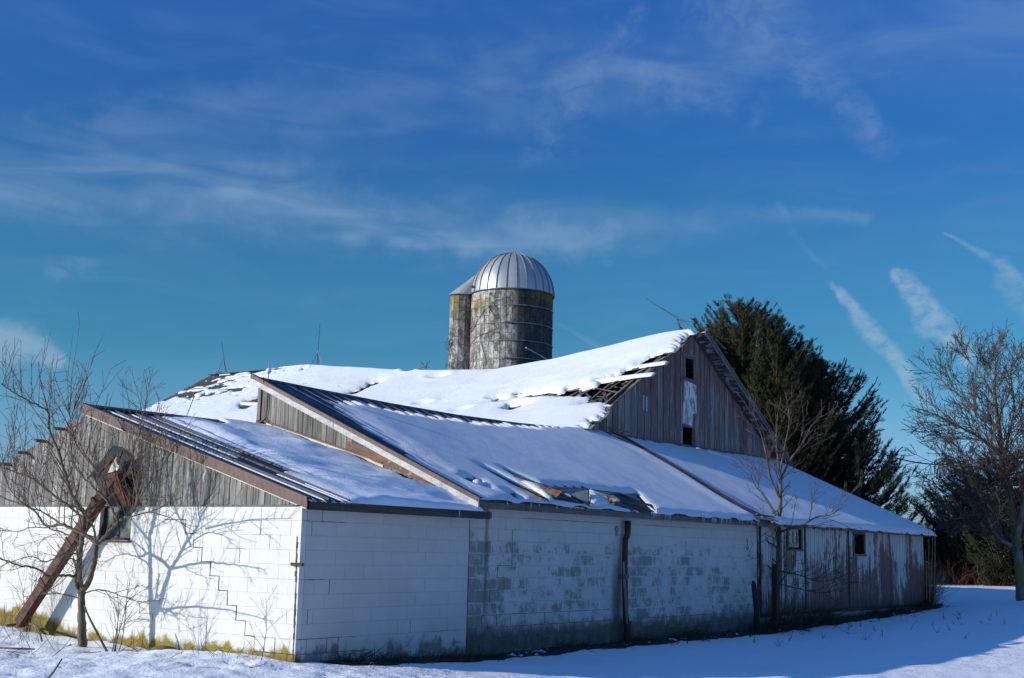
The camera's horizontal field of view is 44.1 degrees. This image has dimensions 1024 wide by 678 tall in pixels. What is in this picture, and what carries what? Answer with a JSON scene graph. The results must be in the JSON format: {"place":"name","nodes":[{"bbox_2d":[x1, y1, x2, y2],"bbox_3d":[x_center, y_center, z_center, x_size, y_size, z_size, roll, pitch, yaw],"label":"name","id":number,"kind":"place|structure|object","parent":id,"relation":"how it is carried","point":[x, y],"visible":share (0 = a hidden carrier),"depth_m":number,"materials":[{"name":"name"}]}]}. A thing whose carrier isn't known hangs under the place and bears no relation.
{"place":"outdoors","nodes":[
{"label":"outdoors","id":0,"kind":"place"},
{"bbox_2d":[0,583,1023,677],"bbox_3d":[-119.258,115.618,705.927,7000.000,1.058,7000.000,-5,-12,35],"label":"snow ground","id":1,"kind":"structure","parent":0,"point":[922,648],"depth_m":21.58,"materials":[{"name":"white snow"}]},
{"bbox_2d":[0,647,34,649],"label":"fallen stick","id":2,"kind":"object","parent":1,"relation":"on","point":[17,648],"visible":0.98,"depth_m":17.98,"materials":[{"name":"brown wood"}]},
{"bbox_2d":[5,623,42,641],"bbox_3d":[-7.540,4.536,19.699,0.364,0.192,2.211,7,-11,-31],"label":"fallen stick","id":3,"kind":"object","parent":1,"relation":"on","point":[32,624],"visible":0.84,"depth_m":19.56,"materials":[{"name":"brown wood"}]},
{"bbox_2d":[4,542,50,631],"bbox_3d":[-7.846,4.061,20.545,1.124,1.577,0.765,-5,-12,35],"label":"bare sapling","id":4,"kind":"object","parent":1,"relation":"on","point":[27,587],"visible":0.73,"depth_m":20.58,"materials":[{"name":"brown plant"}]},
{"bbox_2d":[48,659,61,677],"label":"fallen stick","id":5,"kind":"object","parent":1,"relation":"on","point":[53,671],"visible":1,"depth_m":15.14,"materials":[{"name":"brown wood"}]},
{"bbox_2d":[84,605,107,651],"bbox_3d":[-6.067,4.221,18.418,0.409,0.673,0.084,1,-9,-1],"label":"fallen stick","id":6,"kind":"object","parent":1,"relation":"on","point":[100,639],"visible":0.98,"depth_m":18.38,"materials":[{"name":"brown wood"}]},
{"bbox_2d":[0,312,198,646],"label":"bare tree","id":7,"kind":"object","parent":1,"relation":"on","point":[81,587],"visible":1,"depth_m":19.00,"materials":[{"name":"brown plant"}]},
{"bbox_2d":[107,561,148,651],"bbox_3d":[-5.563,3.888,18.193,0.582,1.440,0.785,-5,-12,35],"label":"bare sapling","id":8,"kind":"object","parent":1,"relation":"on","point":[121,623],"visible":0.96,"depth_m":18.14,"materials":[{"name":"brown plant"}]},
{"bbox_2d":[0,609,289,667],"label":"dry weed stems","id":9,"kind":"object","parent":1,"relation":"on","point":[89,635],"visible":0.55,"depth_m":18.57,"materials":[{"name":"plant"}]},
{"bbox_2d":[148,645,177,649],"bbox_3d":[-5.128,4.566,18.596,0.464,0.115,0.330,2,-9,-3],"label":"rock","id":10,"kind":"object","parent":1,"relation":"on","point":[162,647],"visible":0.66,"depth_m":18.56,"materials":[{"name":"grey stone"}]},
{"bbox_2d":[174,638,262,668],"bbox_3d":[-4.089,4.374,17.373,2.035,0.550,2.261,-5,-12,35],"label":"bramble tangle","id":11,"kind":"object","parent":1,"relation":"on","point":[209,651],"visible":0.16,"depth_m":17.32,"materials":[{"name":"brown plant"}]},
{"bbox_2d":[0,403,491,663],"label":"block shed","id":12,"kind":"structure","parent":1,"relation":"on","point":[356,577],"depth_m":19.08,"materials":[{"name":"white concrete"}]},
{"bbox_2d":[14,445,136,626],"bbox_3d":[-6.940,3.171,20.172,2.443,2.898,0.392,-5,-12,35],"label":"collapsed conveyor","id":13,"kind":"object","parent":12,"relation":"attached to","point":[32,602],"visible":0.76,"depth_m":20.00,"materials":[{"name":"metal"}]},
{"bbox_2d":[98,506,131,541],"bbox_3d":[-6.262,2.936,20.056,0.830,0.555,0.120,-5,-12,35],"label":"window","id":14,"kind":"structure","parent":12,"relation":"in","point":[122,532],"depth_m":20.07,"materials":[{"name":"grey glass"}]},
{"bbox_2d":[107,410,484,511],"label":"shed roof snow","id":15,"kind":"structure","parent":12,"relation":"on","point":[353,478],"depth_m":20.27,"materials":[{"name":"white snow"}]},
{"bbox_2d":[247,585,288,659],"bbox_3d":[-3.319,3.922,17.202,0.576,1.133,0.414,3,-10,-10],"label":"bare sapling","id":16,"kind":"object","parent":1,"relation":"on","point":[266,625],"visible":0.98,"depth_m":17.15,"materials":[{"name":"brown plant"}]},
{"bbox_2d":[150,329,793,519],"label":"old barn","id":17,"kind":"structure","parent":1,"relation":"on","point":[670,400],"depth_m":38.65,"materials":[{"name":"grey wood"}]},
{"bbox_2d":[216,345,230,375],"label":"lightning rod","id":18,"kind":"object","parent":17,"relation":"on","point":[224,362],"visible":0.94,"depth_m":50.99,"materials":[{"name":"metal"}]},
{"bbox_2d":[310,327,321,365],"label":"lightning rod","id":19,"kind":"object","parent":17,"relation":"on","point":[318,351],"visible":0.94,"depth_m":48.09,"materials":[{"name":"metal"}]},
{"bbox_2d":[143,329,694,427],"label":"barn roof snow","id":20,"kind":"structure","parent":17,"relation":"on","point":[473,392],"depth_m":40.55,"materials":[{"name":"white snow"}]},
{"bbox_2d":[647,299,692,328],"bbox_3d":[4.905,-0.800,39.389,1.655,1.097,0.020,-5,-12,35],"label":"lightning rod","id":21,"kind":"object","parent":20,"relation":"on","point":[675,317],"visible":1,"depth_m":39.18,"materials":[{"name":"metal"}]},
{"bbox_2d":[356,338,784,459],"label":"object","id":22,"kind":"structure","parent":17,"relation":"on","point":[686,372],"depth_m":40.51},
{"bbox_2d":[682,352,696,382],"bbox_3d":[5.392,0.860,38.345,0.054,0.850,0.880,-5,-12,35],"label":"window","id":23,"kind":"structure","parent":17,"relation":"in","point":[685,355],"depth_m":38.35,"materials":[{"name":"grey wood"}]},
{"bbox_2d":[683,380,696,425],"bbox_3d":[5.364,1.942,38.180,0.025,1.360,0.860,-5,-12,35],"label":"peeling door","id":24,"kind":"structure","parent":17,"relation":"in","point":[689,389],"depth_m":38.13,"materials":[{"name":"white wood"}]},
{"bbox_2d":[448,245,554,369],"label":"concrete silo","id":25,"kind":"object","parent":1,"relation":"on","point":[524,282],"visible":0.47,"depth_m":54.05,"materials":[{"name":"concrete"}]},
{"bbox_2d":[445,331,454,369],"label":"climbing vine","id":26,"kind":"object","parent":25,"relation":"attached to","point":[449,350],"visible":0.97,"depth_m":54.86,"materials":[{"name":"brown plant"}]},
{"bbox_2d":[470,295,515,360],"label":"climbing vine","id":27,"kind":"object","parent":25,"relation":"attached to","point":[480,316],"visible":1,"depth_m":53.86,"materials":[{"name":"brown plant"}]},
{"bbox_2d":[250,374,777,655],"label":"long block wing","id":28,"kind":"structure","parent":1,"relation":"on","point":[544,575],"depth_m":23.64,"materials":[{"name":"white concrete"}]},
{"bbox_2d":[260,377,268,422],"bbox_3d":[-4.611,1.186,23.536,0.254,0.997,0.698,-1,-10,14],"label":"ground cable","id":29,"kind":"object","parent":28,"relation":"attached to","point":[267,404],"visible":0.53,"depth_m":23.85,"materials":[{"name":"metal"}]},
{"bbox_2d":[266,362,270,379],"bbox_3d":[-4.645,0.603,24.148,0.109,0.349,0.109,-5,-12,35],"label":"lightning rod","id":30,"kind":"object","parent":28,"relation":"on","point":[268,370],"visible":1,"depth_m":24.12,"materials":[{"name":"white ceramic"}]},
{"bbox_2d":[473,479,482,485],"bbox_3d":[-0.574,2.465,21.661,0.156,0.161,0.395,0,-10,11],"label":"snow patch","id":31,"kind":"object","parent":28,"relation":"on","point":[478,481],"visible":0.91,"depth_m":21.59,"materials":[{"name":"white snow"}]},
{"bbox_2d":[521,480,552,501],"bbox_3d":[0.623,2.725,22.624,0.498,0.403,1.008,7,-11,-29],"label":"snow patch","id":32,"kind":"object","parent":28,"relation":"on","point":[544,493],"visible":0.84,"depth_m":22.58,"materials":[{"name":"white snow"}]},
{"bbox_2d":[326,399,759,521],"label":"wing roof snow","id":33,"kind":"structure","parent":28,"relation":"on","point":[456,450],"depth_m":26.31,"materials":[{"name":"white snow"}]},
{"bbox_2d":[589,490,609,505],"bbox_3d":[1.659,2.991,23.789,0.395,0.345,1.389,1,-9,3],"label":"snow patch","id":34,"kind":"object","parent":28,"relation":"on","point":[597,499],"visible":1,"depth_m":23.76,"materials":[{"name":"white snow"}]},
{"bbox_2d":[622,562,627,623],"bbox_3d":[2.181,4.884,24.358,0.194,1.178,0.044,8,-11,-34],"label":"leaning lath","id":35,"kind":"object","parent":28,"relation":"on","point":[625,591],"visible":1,"depth_m":24.34,"materials":[{"name":"wood"}]},
{"bbox_2d":[323,598,953,665],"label":"dead grass","id":36,"kind":"structure","parent":1,"relation":"on","point":[826,617],"depth_m":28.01,"materials":[{"name":"plant"}]},
{"bbox_2d":[508,626,789,655],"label":"snow crumbs","id":37,"kind":"object","parent":36,"relation":"on","point":[541,650],"visible":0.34,"depth_m":21.83,"materials":[{"name":"white snow"}]},
{"bbox_2d":[728,392,866,624],"bbox_3d":[6.577,3.994,30.261,3.613,5.796,2.058,2,-9,-7],"label":"bare tree","id":38,"kind":"object","parent":36,"relation":"on","point":[779,492],"visible":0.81,"depth_m":30.35,"materials":[{"name":"brown plant"}]},
{"bbox_2d":[925,536,934,600],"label":"tall stems","id":39,"kind":"object","parent":36,"relation":"on","point":[928,571],"visible":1,"depth_m":38.28,"materials":[{"name":"brown plant"}]},
{"bbox_2d":[678,293,826,468],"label":"spruce tree","id":40,"kind":"object","parent":1,"relation":"on","point":[739,343],"visible":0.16,"depth_m":56.96,"materials":[{"name":"green plant"}]},
{"bbox_2d":[751,581,760,633],"bbox_3d":[5.491,6.092,28.491,0.185,1.282,0.344,-5,-12,35],"label":"post","id":41,"kind":"object","parent":1,"relation":"on","point":[757,623],"visible":0.84,"depth_m":28.42,"materials":[{"name":"brown wood"}]},
{"bbox_2d":[616,437,932,626],"bbox_3d":[7.383,5.555,35.907,5.419,5.224,12.214,-5,-12,35],"label":"wooden lean to","id":42,"kind":"object","parent":1,"relation":"on","point":[888,574],"visible":0.59,"depth_m":33.80,"materials":[{"name":"white wood"}]},
{"bbox_2d":[627,437,935,535],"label":"lean to roof snow","id":43,"kind":"structure","parent":42,"relation":"on","point":[716,470],"depth_m":35.37,"materials":[{"name":"white snow"}]},
{"bbox_2d":[787,527,803,550],"bbox_3d":[6.993,4.954,31.345,0.105,0.600,0.970,-5,-12,35],"label":"window","id":44,"kind":"structure","parent":42,"relation":"in","point":[793,538],"depth_m":31.43,"materials":[{"name":"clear glass"}]},
{"bbox_2d":[852,532,866,555],"bbox_3d":[9.524,5.651,34.889,0.180,0.660,0.970,-5,-12,35],"label":"window","id":45,"kind":"structure","parent":42,"relation":"in","point":[862,533],"depth_m":34.83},
{"bbox_2d":[772,564,778,629],"bbox_3d":[6.139,6.125,29.477,0.120,1.740,0.140,-5,-12,35],"label":"wooden post","id":46,"kind":"object","parent":1,"relation":"on","point":[775,588],"visible":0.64,"depth_m":29.47,"materials":[{"name":"brown wood"}]},
{"bbox_2d":[737,312,853,491],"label":"spruce tree","id":47,"kind":"object","parent":1,"relation":"on","point":[774,357],"visible":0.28,"depth_m":55.93,"materials":[{"name":"green plant"}]},
{"bbox_2d":[657,608,1005,646],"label":"grass tufts","id":48,"kind":"object","parent":1,"relation":"on","point":[718,636],"visible":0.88,"depth_m":28.70,"materials":[{"name":"brown plant"}]},
{"bbox_2d":[783,346,889,510],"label":"spruce tree","id":49,"kind":"object","parent":1,"relation":"on","point":[812,405],"visible":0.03,"depth_m":57.13,"materials":[{"name":"green plant"}]},
{"bbox_2d":[789,352,923,520],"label":"spruce tree","id":50,"kind":"object","parent":1,"relation":"on","point":[849,478],"visible":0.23,"depth_m":56.87,"materials":[{"name":"green plant"}]},
{"bbox_2d":[854,441,874,496],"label":"utility pole","id":51,"kind":"object","parent":1,"relation":"on","point":[856,453],"visible":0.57,"depth_m":55.34,"materials":[{"name":"brown wood"}]},
{"bbox_2d":[867,448,992,470],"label":"overhead wire","id":52,"kind":"object","parent":51,"relation":"attached to","point":[907,460],"visible":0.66,"depth_m":57.47,"materials":[{"name":"black metal"}]},
{"bbox_2d":[838,424,945,554],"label":"spruce tree","id":53,"kind":"object","parent":1,"relation":"on","point":[895,469],"visible":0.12,"depth_m":58.07,"materials":[{"name":"green plant"}]},
{"bbox_2d":[927,591,933,605],"bbox_3d":[12.804,8.006,38.781,0.174,0.540,0.437,-5,-12,35],"label":"rotten board","id":54,"kind":"object","parent":1,"relation":"on","point":[931,597],"visible":0.46,"depth_m":38.82,"materials":[{"name":"grey wood"}]},
{"bbox_2d":[918,559,956,603],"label":"dried vines","id":55,"kind":"object","parent":1,"relation":"on","point":[937,582],"visible":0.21,"depth_m":39.36,"materials":[{"name":"brown plant"}]},
{"bbox_2d":[922,518,957,574],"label":"spruce tree","id":56,"kind":"object","parent":1,"relation":"on","point":[941,551],"visible":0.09,"depth_m":60.20,"materials":[{"name":"green plant"}]},
{"bbox_2d":[900,318,1023,600],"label":"bare tree","id":57,"kind":"object","parent":1,"relation":"on","point":[1016,526],"visible":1,"depth_m":41.05,"materials":[{"name":"brown plant"}]},
{"bbox_2d":[909,469,1023,582],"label":"spruce tree","id":58,"kind":"object","parent":1,"relation":"on","point":[915,505],"visible":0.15,"depth_m":58.67,"materials":[{"name":"green plant"}]},
{"bbox_2d":[924,547,1014,585],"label":"brush thicket","id":59,"kind":"object","parent":1,"relation":"on","point":[963,582],"visible":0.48,"depth_m":56.12,"materials":[{"name":"brown plant"}]},
{"bbox_2d":[923,445,1023,585],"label":"spruce tree","id":60,"kind":"object","parent":1,"relation":"on","point":[992,561],"visible":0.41,"depth_m":55.91,"materials":[{"name":"green plant"}]},
{"bbox_2d":[0,0,1023,536],"label":"sky","id":61,"kind":"structure","parent":0,"point":[187,179],"materials":[{"name":"blue"}]}
]}

